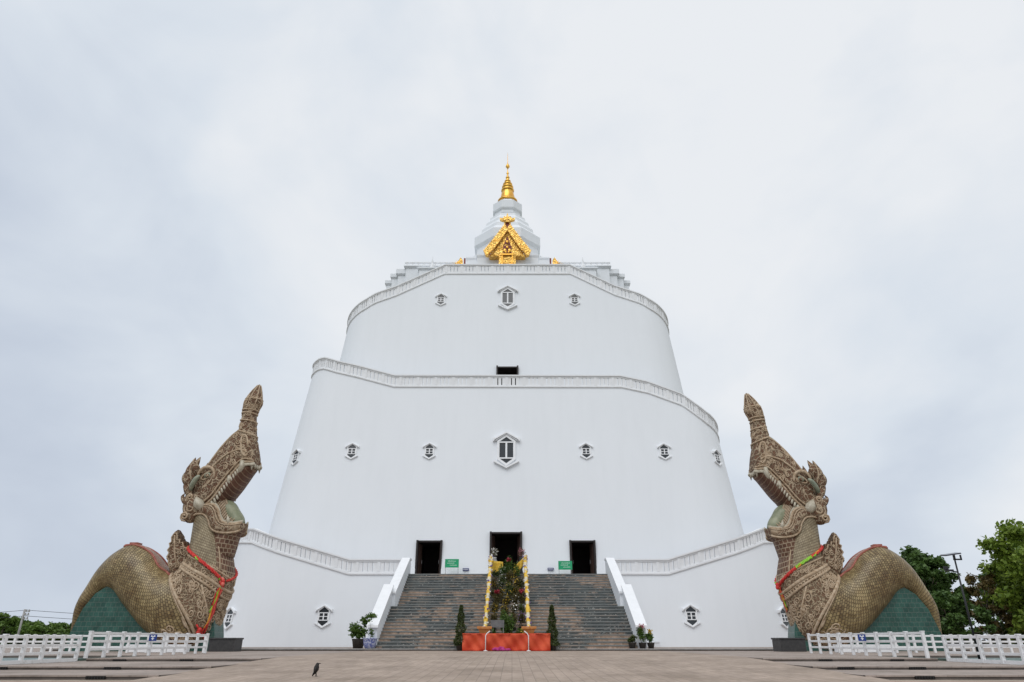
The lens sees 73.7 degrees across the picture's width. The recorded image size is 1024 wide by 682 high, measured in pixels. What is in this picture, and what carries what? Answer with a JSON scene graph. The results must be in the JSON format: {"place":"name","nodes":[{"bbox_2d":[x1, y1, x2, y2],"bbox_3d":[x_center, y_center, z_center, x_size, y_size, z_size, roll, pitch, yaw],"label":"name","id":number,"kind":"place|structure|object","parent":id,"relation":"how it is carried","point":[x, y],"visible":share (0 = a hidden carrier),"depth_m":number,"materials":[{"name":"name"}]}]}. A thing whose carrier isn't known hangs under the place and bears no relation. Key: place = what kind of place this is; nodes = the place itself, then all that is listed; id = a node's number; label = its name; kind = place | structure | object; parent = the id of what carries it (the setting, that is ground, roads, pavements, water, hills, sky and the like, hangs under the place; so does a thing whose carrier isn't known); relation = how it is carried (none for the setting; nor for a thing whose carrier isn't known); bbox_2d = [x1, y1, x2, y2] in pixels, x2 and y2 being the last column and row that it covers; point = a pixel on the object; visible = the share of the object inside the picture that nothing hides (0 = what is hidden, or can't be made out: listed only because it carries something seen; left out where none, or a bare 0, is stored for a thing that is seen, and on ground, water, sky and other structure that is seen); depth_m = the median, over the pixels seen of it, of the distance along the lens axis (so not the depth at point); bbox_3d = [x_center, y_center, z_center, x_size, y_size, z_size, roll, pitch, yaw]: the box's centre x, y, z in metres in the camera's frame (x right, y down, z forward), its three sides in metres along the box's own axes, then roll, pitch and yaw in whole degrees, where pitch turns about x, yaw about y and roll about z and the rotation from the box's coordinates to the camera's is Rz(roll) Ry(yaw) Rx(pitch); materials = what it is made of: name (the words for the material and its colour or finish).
{"place":"outdoors","nodes":[
{"label":"outdoors","id":0,"kind":"place"},
{"bbox_2d":[2,656,134,660],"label":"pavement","id":1,"kind":"structure","parent":0,"point":[10,659],"depth_m":30.83,"materials":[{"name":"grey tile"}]},
{"bbox_2d":[124,651,899,681],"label":"ramp","id":2,"kind":"structure","parent":0,"point":[511,666],"depth_m":22.27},
{"bbox_2d":[312,663,320,675],"bbox_3d":[-5.506,9.236,19.197,0.183,0.350,0.169,-17,-29,34],"label":"bird","id":3,"kind":"object","parent":2,"relation":"on","point":[316,667],"visible":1,"depth_m":19.17},
{"bbox_2d":[453,605,466,650],"bbox_3d":[-3.692,20.687,49.300,1.157,3.097,1.114,0,-24,0],"label":"topiary shrub","id":4,"kind":"object","parent":2,"relation":"on","point":[460,627],"visible":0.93,"depth_m":49.12,"materials":[{"name":"green plant"}]},
{"bbox_2d":[477,626,491,632],"bbox_3d":[-1.980,21.416,49.136,1.075,1.610,1.075,0,-24,0],"label":"clay planter","id":5,"kind":"object","parent":2,"relation":"on","point":[484,629],"visible":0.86,"depth_m":48.96,"materials":[{"name":"orange ceramic"}]},
{"bbox_2d":[492,646,510,650],"bbox_3d":[-0.746,21.614,47.945,1.309,0.310,0.389,0,-24,0],"label":"cloth bundle","id":6,"kind":"object","parent":2,"relation":"on","point":[500,648],"visible":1,"depth_m":47.88,"materials":[{"name":"pink fabric"}]},
{"bbox_2d":[521,626,535,632],"bbox_3d":[1.220,21.416,49.136,1.075,1.610,1.075,0,-24,0],"label":"clay planter","id":7,"kind":"object","parent":2,"relation":"on","point":[529,629],"visible":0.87,"depth_m":48.97,"materials":[{"name":"orange ceramic"}]},
{"bbox_2d":[546,604,560,650],"bbox_3d":[2.900,20.677,49.321,1.199,3.133,1.237,0,-24,0],"label":"topiary shrub","id":8,"kind":"object","parent":2,"relation":"on","point":[554,641],"visible":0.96,"depth_m":49.13,"materials":[{"name":"green plant"}]},
{"bbox_2d":[3,648,1020,660],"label":"terrace","id":9,"kind":"structure","parent":0,"point":[261,655],"depth_m":34.34,"materials":[{"name":"tile"}]},
{"bbox_2d":[0,634,205,652],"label":"white fence","id":10,"kind":"object","parent":9,"relation":"on","point":[34,641],"visible":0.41,"depth_m":41.32,"materials":[{"name":"metal"}]},
{"bbox_2d":[83,631,208,657],"bbox_3d":[-18.000,15.359,34.621,0.160,1.070,12.410,0,-24,0],"label":"white fence","id":11,"kind":"object","parent":9,"relation":"on","point":[135,648],"visible":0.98,"depth_m":32.93,"materials":[{"name":"paint"}]},
{"bbox_2d":[148,634,157,640],"bbox_3d":[-17.750,14.665,33.749,0.380,0.300,0.030,0,-24,0],"label":"fence sign","id":12,"kind":"object","parent":11,"relation":"attached to","point":[152,637],"visible":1,"depth_m":33.74,"materials":[{"name":"blue plastic"}]},
{"bbox_2d":[126,645,190,651],"bbox_3d":[-22.400,19.466,43.221,3.900,0.450,0.600,0,-24,0],"label":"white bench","id":13,"kind":"object","parent":9,"relation":"on","point":[168,650],"visible":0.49,"depth_m":42.97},
{"bbox_2d":[64,384,263,650],"bbox_3d":[-25.586,12.863,52.233,11.928,20.045,4.478,0,-24,0],"label":"serpent statue","id":14,"kind":"object","parent":9,"relation":"on","point":[133,587],"visible":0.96,"depth_m":49.24,"materials":[{"name":"brown tile"}]},
{"bbox_2d":[186,545,237,638],"bbox_3d":[-22.249,18.250,49.819,3.864,6.910,3.728,0,-24,0],"label":"ribbon garland","id":15,"kind":"object","parent":14,"relation":"attached to","point":[200,630],"visible":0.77,"depth_m":48.75},
{"bbox_2d":[208,638,243,651],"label":"plinth block","id":16,"kind":"structure","parent":9,"relation":"on","point":[225,644],"depth_m":46.26,"materials":[{"name":"stone"}]},
{"bbox_2d":[223,159,787,646],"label":"white chedi","id":17,"kind":"structure","parent":9,"relation":"on","point":[507,391],"depth_m":74.21,"materials":[{"name":"paint"}]},
{"bbox_2d":[224,607,236,629],"bbox_3d":[-26.486,26.086,64.172,1.607,2.006,0.578,-16,-36,32],"label":"window","id":18,"kind":"structure","parent":17,"relation":"in","point":[230,612],"depth_m":64.02,"materials":[{"name":"white glass"}]},
{"bbox_2d":[290,449,301,464],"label":"window","id":19,"kind":"structure","parent":17,"relation":"in","point":[296,453],"depth_m":75.57,"materials":[{"name":"white glass"}]},
{"bbox_2d":[314,605,332,627],"bbox_3d":[-17.370,25.450,62.993,1.607,2.006,0.578,0,-31,0],"label":"window","id":20,"kind":"structure","parent":17,"relation":"in","point":[324,611],"depth_m":62.87,"materials":[{"name":"white glass"}]},
{"bbox_2d":[345,443,359,458],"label":"window","id":21,"kind":"structure","parent":17,"relation":"in","point":[351,448],"depth_m":74.61,"materials":[{"name":"white glass"}]},
{"bbox_2d":[422,443,436,458],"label":"window","id":22,"kind":"structure","parent":17,"relation":"in","point":[429,448],"depth_m":74.59,"materials":[{"name":"white glass"}]},
{"bbox_2d":[435,293,446,305],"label":"window","id":23,"kind":"structure","parent":17,"relation":"in","point":[440,297],"depth_m":88.79,"materials":[{"name":"white glass"}]},
{"bbox_2d":[445,559,458,572],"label":"door sign","id":24,"kind":"object","parent":17,"relation":"on","point":[451,563],"visible":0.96,"depth_m":67.24,"materials":[{"name":"green plastic"}]},
{"bbox_2d":[493,431,519,468],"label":"window","id":25,"kind":"structure","parent":17,"relation":"in","point":[506,443],"depth_m":74.67,"materials":[{"name":"white glass"}]},
{"bbox_2d":[497,285,517,309],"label":"window","id":26,"kind":"structure","parent":17,"relation":"in","point":[507,292],"depth_m":88.96,"materials":[{"name":"white glass"}]},
{"bbox_2d":[558,561,571,571],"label":"door sign","id":27,"kind":"object","parent":17,"relation":"on","point":[564,565],"visible":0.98,"depth_m":67.16,"materials":[{"name":"green plastic"}]},
{"bbox_2d":[569,293,579,305],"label":"window","id":28,"kind":"structure","parent":17,"relation":"in","point":[574,297],"depth_m":88.79,"materials":[{"name":"white glass"}]},
{"bbox_2d":[579,443,592,459],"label":"window","id":29,"kind":"structure","parent":17,"relation":"in","point":[585,448],"depth_m":74.60,"materials":[{"name":"white glass"}]},
{"bbox_2d":[657,443,671,459],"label":"window","id":30,"kind":"structure","parent":17,"relation":"in","point":[663,448],"depth_m":74.55,"materials":[{"name":"white glass"}]},
{"bbox_2d":[682,604,700,627],"bbox_3d":[16.530,25.406,63.019,1.607,2.006,0.578,0,-31,0],"label":"window","id":31,"kind":"structure","parent":17,"relation":"in","point":[690,611],"depth_m":62.90,"materials":[{"name":"white glass"}]},
{"bbox_2d":[711,449,722,465],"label":"window","id":32,"kind":"structure","parent":17,"relation":"in","point":[716,453],"depth_m":75.54,"materials":[{"name":"white glass"}]},
{"bbox_2d":[776,606,787,628],"bbox_3d":[25.488,25.999,64.096,1.607,2.006,0.578,15,-35,-31],"label":"window","id":33,"kind":"structure","parent":17,"relation":"in","point":[784,621],"depth_m":63.89,"materials":[{"name":"white glass"}]},
{"bbox_2d":[45,647,969,650],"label":"platform","id":34,"kind":"structure","parent":9,"relation":"on","point":[647,649],"depth_m":49.21,"materials":[{"name":"tile"}]},
{"bbox_2d":[348,612,376,647],"bbox_3d":[-11.196,21.720,51.302,2.282,2.514,1.237,0,-24,0],"label":"potted bush","id":35,"kind":"object","parent":34,"relation":"on","point":[358,631],"visible":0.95,"depth_m":51.06,"materials":[{"name":"green plant"}]},
{"bbox_2d":[363,618,377,648],"bbox_3d":[-10.350,21.382,49.970,1.080,2.064,1.080,0,-24,0],"label":"porcelain planter","id":36,"kind":"object","parent":34,"relation":"on","point":[369,643],"visible":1,"depth_m":49.39,"materials":[{"name":"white ceramic"}]},
{"bbox_2d":[367,558,646,648],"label":"grand staircase","id":37,"kind":"structure","parent":34,"relation":"on","point":[591,611],"depth_m":55.35,"materials":[{"name":"stone"}]},
{"bbox_2d":[483,554,492,625],"bbox_3d":[-1.994,21.167,57.246,0.504,7.833,13.381,0,-24,0],"label":"garlanded handrail","id":38,"kind":"object","parent":37,"relation":"on","point":[487,595],"visible":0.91,"depth_m":57.24,"materials":[{"name":"fabric"}]},
{"bbox_2d":[488,613,497,630],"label":"potted plant","id":39,"kind":"object","parent":37,"relation":"on","point":[493,617],"visible":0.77,"depth_m":52.36,"materials":[{"name":"green plant"}]},
{"bbox_2d":[490,578,498,588],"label":"potted plant","id":40,"kind":"object","parent":37,"relation":"on","point":[494,585],"visible":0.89,"depth_m":60.55,"materials":[{"name":"green plant"}]},
{"bbox_2d":[490,601,499,618],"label":"potted plant","id":41,"kind":"object","parent":37,"relation":"on","point":[496,605],"visible":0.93,"depth_m":54.00,"materials":[{"name":"green plant"}]},
{"bbox_2d":[491,548,498,560],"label":"flower vase","id":42,"kind":"object","parent":37,"relation":"on","point":[494,553],"visible":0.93,"depth_m":65.44,"materials":[{"name":"metal"}]},
{"bbox_2d":[491,570,499,580],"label":"potted plant","id":43,"kind":"object","parent":37,"relation":"on","point":[496,574],"visible":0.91,"depth_m":62.62,"materials":[{"name":"green plant"}]},
{"bbox_2d":[491,620,503,632],"bbox_3d":[-1.050,21.232,49.239,0.960,2.050,0.082,0,-24,0],"label":"notice board","id":44,"kind":"object","parent":37,"relation":"on","point":[497,623],"visible":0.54,"depth_m":49.52,"materials":[{"name":"metal"}]},
{"bbox_2d":[493,590,501,611],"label":"potted plant","id":45,"kind":"object","parent":37,"relation":"on","point":[496,597],"visible":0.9,"depth_m":55.77,"materials":[{"name":"green plant"}]},
{"bbox_2d":[492,561,502,571],"bbox_3d":[-1.424,21.377,64.458,1.183,1.242,0.170,0,-24,0],"label":"yellow swag","id":46,"kind":"object","parent":37,"relation":"attached to","point":[496,565],"visible":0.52,"depth_m":64.50,"materials":[{"name":"fabric"}]},
{"bbox_2d":[496,573,506,590],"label":"potted plant","id":47,"kind":"object","parent":37,"relation":"on","point":[501,580],"visible":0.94,"depth_m":60.57,"materials":[{"name":"green plant"}]},
{"bbox_2d":[497,586,505,603],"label":"potted plant","id":48,"kind":"object","parent":37,"relation":"on","point":[501,597],"visible":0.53,"depth_m":58.45,"materials":[{"name":"green plant"}]},
{"bbox_2d":[498,564,506,575],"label":"potted plant","id":49,"kind":"object","parent":37,"relation":"on","point":[501,570],"visible":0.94,"depth_m":62.72,"materials":[{"name":"green plant"}]},
{"bbox_2d":[499,604,509,618],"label":"potted plant","id":50,"kind":"object","parent":37,"relation":"on","point":[503,608],"visible":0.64,"depth_m":53.98,"materials":[{"name":"green plant"}]},
{"bbox_2d":[502,595,510,607],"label":"potted plant","id":51,"kind":"object","parent":37,"relation":"on","point":[506,600],"visible":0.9,"depth_m":55.66,"materials":[{"name":"green plant"}]},
{"bbox_2d":[503,556,513,580],"bbox_3d":[-0.318,21.024,62.837,0.957,2.490,0.773,0,-24,0],"label":"potted plant","id":52,"kind":"object","parent":37,"relation":"on","point":[509,563],"visible":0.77,"depth_m":62.94,"materials":[{"name":"green plant"}]},
{"bbox_2d":[501,613,516,632],"bbox_3d":[-0.315,21.358,50.678,1.230,2.204,1.102,-11,-26,24],"label":"potted plant","id":53,"kind":"object","parent":37,"relation":"on","point":[508,627],"visible":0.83,"depth_m":50.70,"materials":[{"name":"green plant"}]},
{"bbox_2d":[503,581,515,603],"bbox_3d":[-0.248,21.567,58.665,1.239,1.991,0.879,-15,-28,31],"label":"potted plant","id":54,"kind":"object","parent":37,"relation":"on","point":[508,587],"visible":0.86,"depth_m":58.64,"materials":[{"name":"green plant"}]},
{"bbox_2d":[504,569,515,585],"bbox_3d":[-0.232,21.383,60.736,1.155,2.069,0.998,-13,-27,28],"label":"potted plant","id":55,"kind":"object","parent":37,"relation":"on","point":[510,575],"visible":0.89,"depth_m":60.74,"materials":[{"name":"green plant"}]},
{"bbox_2d":[510,613,517,630],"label":"potted plant","id":56,"kind":"object","parent":37,"relation":"on","point":[515,618],"visible":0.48,"depth_m":52.26,"materials":[{"name":"green plant"}]},
{"bbox_2d":[510,603,518,617],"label":"potted plant","id":57,"kind":"object","parent":37,"relation":"on","point":[514,607],"visible":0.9,"depth_m":53.99,"materials":[{"name":"green plant"}]},
{"bbox_2d":[510,593,518,610],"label":"potted plant","id":58,"kind":"object","parent":37,"relation":"on","point":[514,599],"visible":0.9,"depth_m":55.71,"materials":[{"name":"green plant"}]},
{"bbox_2d":[511,584,519,602],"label":"potted plant","id":59,"kind":"object","parent":37,"relation":"on","point":[515,589],"visible":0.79,"depth_m":58.64,"materials":[{"name":"green plant"}]},
{"bbox_2d":[513,562,520,577],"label":"potted plant","id":60,"kind":"object","parent":37,"relation":"on","point":[517,570],"visible":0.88,"depth_m":62.74,"materials":[{"name":"green plant"}]},
{"bbox_2d":[513,576,522,592],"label":"potted plant","id":61,"kind":"object","parent":37,"relation":"on","point":[517,581],"visible":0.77,"depth_m":60.57,"materials":[{"name":"green plant"}]},
{"bbox_2d":[517,611,525,629],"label":"potted plant","id":62,"kind":"object","parent":37,"relation":"on","point":[521,619],"visible":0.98,"depth_m":52.38,"materials":[{"name":"green plant"}]},
{"bbox_2d":[516,589,526,603],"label":"potted plant","id":63,"kind":"object","parent":37,"relation":"on","point":[521,597],"visible":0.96,"depth_m":55.77,"materials":[{"name":"green plant"}]},
{"bbox_2d":[518,547,525,573],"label":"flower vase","id":64,"kind":"object","parent":37,"relation":"on","point":[520,559],"visible":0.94,"depth_m":65.39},
{"bbox_2d":[518,603,525,613],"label":"potted plant","id":65,"kind":"object","parent":37,"relation":"on","point":[521,608],"visible":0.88,"depth_m":54.09,"materials":[{"name":"green plant"}]},
{"bbox_2d":[522,554,531,625],"bbox_3d":[1.246,21.137,57.160,0.507,7.818,13.365,0,-24,0],"label":"garlanded handrail","id":66,"kind":"object","parent":37,"relation":"on","point":[527,591],"visible":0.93,"depth_m":57.25,"materials":[{"name":"fabric"}]},
{"bbox_2d":[627,635,636,648],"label":"potted plant","id":67,"kind":"object","parent":34,"relation":"on","point":[632,645],"visible":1,"depth_m":49.66,"materials":[{"name":"green plant"}]},
{"bbox_2d":[636,624,645,648],"bbox_3d":[9.444,21.563,49.923,0.712,1.693,0.623,0,-24,0],"label":"potted plant","id":68,"kind":"object","parent":34,"relation":"on","point":[640,634],"visible":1,"depth_m":49.84,"materials":[{"name":"green plant"}]},
{"bbox_2d":[645,629,653,648],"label":"potted plant","id":69,"kind":"object","parent":34,"relation":"on","point":[649,637],"visible":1,"depth_m":49.98,"materials":[{"name":"green plant"}]},
{"bbox_2d":[743,393,943,650],"bbox_3d":[25.114,13.432,53.361,12.142,19.915,4.478,-2,-24,5],"label":"serpent statue","id":70,"kind":"object","parent":34,"relation":"on","point":[879,588],"visible":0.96,"depth_m":50.25,"materials":[{"name":"brown tile"}]},
{"bbox_2d":[774,545,823,611],"bbox_3d":[21.824,17.906,51.703,4.029,4.921,3.732,-2,-24,5],"label":"ribbon garland","id":71,"kind":"object","parent":70,"relation":"attached to","point":[779,584],"visible":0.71,"depth_m":50.74},
{"bbox_2d":[771,638,806,651],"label":"plinth block","id":72,"kind":"structure","parent":9,"relation":"on","point":[789,644],"depth_m":46.27,"materials":[{"name":"stone"}]},
{"bbox_2d":[833,645,897,651],"bbox_3d":[22.400,19.466,43.221,3.900,0.450,0.600,0,-24,0],"label":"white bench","id":73,"kind":"object","parent":9,"relation":"on","point":[861,650],"visible":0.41,"depth_m":42.96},
{"bbox_2d":[807,631,929,657],"bbox_3d":[17.550,15.359,34.621,0.160,1.070,12.410,0,-24,0],"label":"white fence","id":74,"kind":"object","parent":9,"relation":"on","point":[907,641],"visible":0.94,"depth_m":32.90,"materials":[{"name":"paint"}]},
{"bbox_2d":[857,634,865,640],"bbox_3d":[17.300,14.665,33.749,0.380,0.300,0.030,0,-24,0],"label":"fence sign","id":75,"kind":"object","parent":74,"relation":"attached to","point":[861,637],"visible":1,"depth_m":33.74,"materials":[{"name":"blue metal"}]},
{"bbox_2d":[820,634,1023,652],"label":"white fence","id":76,"kind":"object","parent":9,"relation":"on","point":[951,641],"visible":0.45,"depth_m":41.32,"materials":[{"name":"paint"}]},
{"bbox_2d":[899,545,973,618],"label":"broadleaf tree","id":77,"kind":"object","parent":9,"relation":"on","point":[923,565],"visible":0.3,"depth_m":87.72,"materials":[{"name":"green plant"}]},
{"bbox_2d":[922,577,970,634],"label":"broadleaf tree","id":78,"kind":"object","parent":9,"relation":"on","point":[949,584],"visible":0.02,"depth_m":92.09,"materials":[{"name":"green plant"}]},
{"bbox_2d":[928,589,998,643],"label":"broadleaf tree","id":79,"kind":"object","parent":9,"relation":"on","point":[955,621],"visible":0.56,"depth_m":79.86,"materials":[{"name":"green plant"}]},
{"bbox_2d":[964,572,1015,643],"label":"dry tree","id":80,"kind":"object","parent":9,"relation":"on","point":[986,584],"visible":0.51,"depth_m":83.72,"materials":[{"name":"green plant"}]},
{"bbox_2d":[971,572,1021,643],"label":"broadleaf tree","id":81,"kind":"object","parent":9,"relation":"on","point":[997,614],"visible":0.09,"depth_m":89.72,"materials":[{"name":"green plant"}]},
{"bbox_2d":[973,518,1023,643],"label":"broadleaf tree","id":82,"kind":"object","parent":9,"relation":"on","point":[1007,548],"visible":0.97,"depth_m":80.17,"materials":[{"name":"green plant"}]},
{"bbox_2d":[0,661,1023,669],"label":"terrace step","id":83,"kind":"object","parent":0,"point":[198,665],"visible":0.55,"depth_m":23.88,"materials":[{"name":"concrete"}]},
{"bbox_2d":[0,634,83,664],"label":"white fence","id":84,"kind":"object","parent":83,"relation":"on","point":[24,645],"visible":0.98,"depth_m":26.23,"materials":[{"name":"metal"}]},
{"bbox_2d":[103,667,120,669],"bbox_3d":[-13.400,10.971,22.884,0.560,0.075,0.052,0,-24,0],"label":"drain grille","id":85,"kind":"object","parent":83,"relation":"attached to","point":[112,668],"visible":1,"depth_m":22.87,"materials":[{"name":"black metal"}]},
{"bbox_2d":[837,667,854,669],"bbox_3d":[11.200,10.971,22.884,0.560,0.075,0.052,0,-24,0],"label":"drain grille","id":86,"kind":"object","parent":83,"relation":"attached to","point":[845,668],"visible":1,"depth_m":22.87,"materials":[{"name":"black metal"}]},
{"bbox_2d":[909,667,926,669],"bbox_3d":[13.600,10.971,22.884,0.560,0.075,0.052,0,-24,0],"label":"drain grille","id":87,"kind":"object","parent":83,"relation":"attached to","point":[917,668],"visible":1,"depth_m":22.87,"materials":[{"name":"black metal"}]},
{"bbox_2d":[940,552,980,658],"bbox_3d":[19.130,11.200,28.942,0.860,4.344,0.451,0,-24,0],"label":"lamp post","id":88,"kind":"object","parent":83,"relation":"on","point":[945,568],"visible":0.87,"depth_m":29.26,"materials":[{"name":"grey metal"}]},
{"bbox_2d":[940,634,1023,664],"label":"white fence","id":89,"kind":"object","parent":83,"relation":"on","point":[999,645],"visible":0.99,"depth_m":26.23,"materials":[{"name":"paint"}]},
{"bbox_2d":[0,670,1023,679],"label":"terrace step","id":90,"kind":"object","parent":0,"point":[881,674],"visible":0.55,"depth_m":19.75,"materials":[{"name":"tile"}]},
{"bbox_2d":[85,676,105,678],"bbox_3d":[-11.700,9.456,19.181,0.560,0.075,0.052,0,-24,0],"label":"drain grille","id":91,"kind":"object","parent":90,"relation":"attached to","point":[95,677],"visible":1,"depth_m":19.17,"materials":[{"name":"black metal"}]},
{"bbox_2d":[914,676,934,678],"bbox_3d":[11.600,9.456,19.181,0.560,0.075,0.052,0,-24,0],"label":"drain grille","id":92,"kind":"object","parent":90,"relation":"attached to","point":[924,677],"visible":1,"depth_m":19.17,"materials":[{"name":"black metal"}]},
{"bbox_2d":[0,680,1023,681],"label":"pavement","id":93,"kind":"structure","parent":0,"point":[129,680],"depth_m":18.83,"materials":[{"name":"grey concrete"}]},
{"bbox_2d":[0,0,1023,640],"label":"sky","id":94,"kind":"structure","parent":0,"point":[820,202],"materials":[{"name":"white"}]},
{"bbox_2d":[889,656,1021,660],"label":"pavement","id":95,"kind":"structure","parent":0,"point":[1013,659],"depth_m":30.83,"materials":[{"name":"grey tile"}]},
{"label":"ground","id":96,"kind":"structure","parent":0,"visible":0},
{"bbox_2d":[0,625,21,643],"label":"distant tree","id":97,"kind":"object","parent":96,"relation":"on","point":[4,629],"visible":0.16,"depth_m":156.15,"materials":[{"name":"green plant"}]},
{"bbox_2d":[0,612,25,643],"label":"distant tree","id":98,"kind":"object","parent":96,"relation":"on","point":[7,621],"visible":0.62,"depth_m":154.56,"materials":[{"name":"green plant"}]},
{"bbox_2d":[2,617,41,643],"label":"distant tree","id":99,"kind":"object","parent":96,"relation":"on","point":[31,622],"visible":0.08,"depth_m":164.18,"materials":[{"name":"green plant"}]},
{"bbox_2d":[0,609,66,643],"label":"utility pole","id":100,"kind":"object","parent":96,"relation":"on","point":[22,618],"visible":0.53,"depth_m":120.86,"materials":[{"name":"grey concrete"}]},
{"bbox_2d":[11,621,68,643],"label":"distant tree","id":101,"kind":"object","parent":96,"relation":"on","point":[51,628],"visible":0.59,"depth_m":152.12,"materials":[{"name":"green plant"}]},
{"bbox_2d":[35,625,70,643],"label":"distant tree","id":102,"kind":"object","parent":96,"relation":"on","point":[67,631],"visible":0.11,"depth_m":158.84,"materials":[{"name":"green plant"}]},
{"bbox_2d":[58,622,71,629],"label":"distant tree","id":103,"kind":"object","parent":96,"relation":"on","point":[65,625],"visible":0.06,"depth_m":164.84,"materials":[{"name":"green plant"}]},
{"bbox_2d":[965,609,1007,643],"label":"wood","id":104,"kind":"object","parent":96,"relation":"on","point":[980,623],"depth_m":128.94,"materials":[{"name":"plant"}]},
{"bbox_3d":[-1.789,21.213,48.297,0.481,1.328,0.312,0,-24,0],"label":"barrier pole","id":105,"kind":"object","parent":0,"visible":0},
{"bbox_2d":[462,633,549,650],"bbox_3d":[-0.550,21.360,48.434,6.700,1.151,0.571,0,-24,0],"label":"red banner","id":106,"kind":"object","parent":105,"relation":"hanging from","point":[511,641],"visible":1,"depth_m":48.52,"materials":[{"name":"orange fabric"}]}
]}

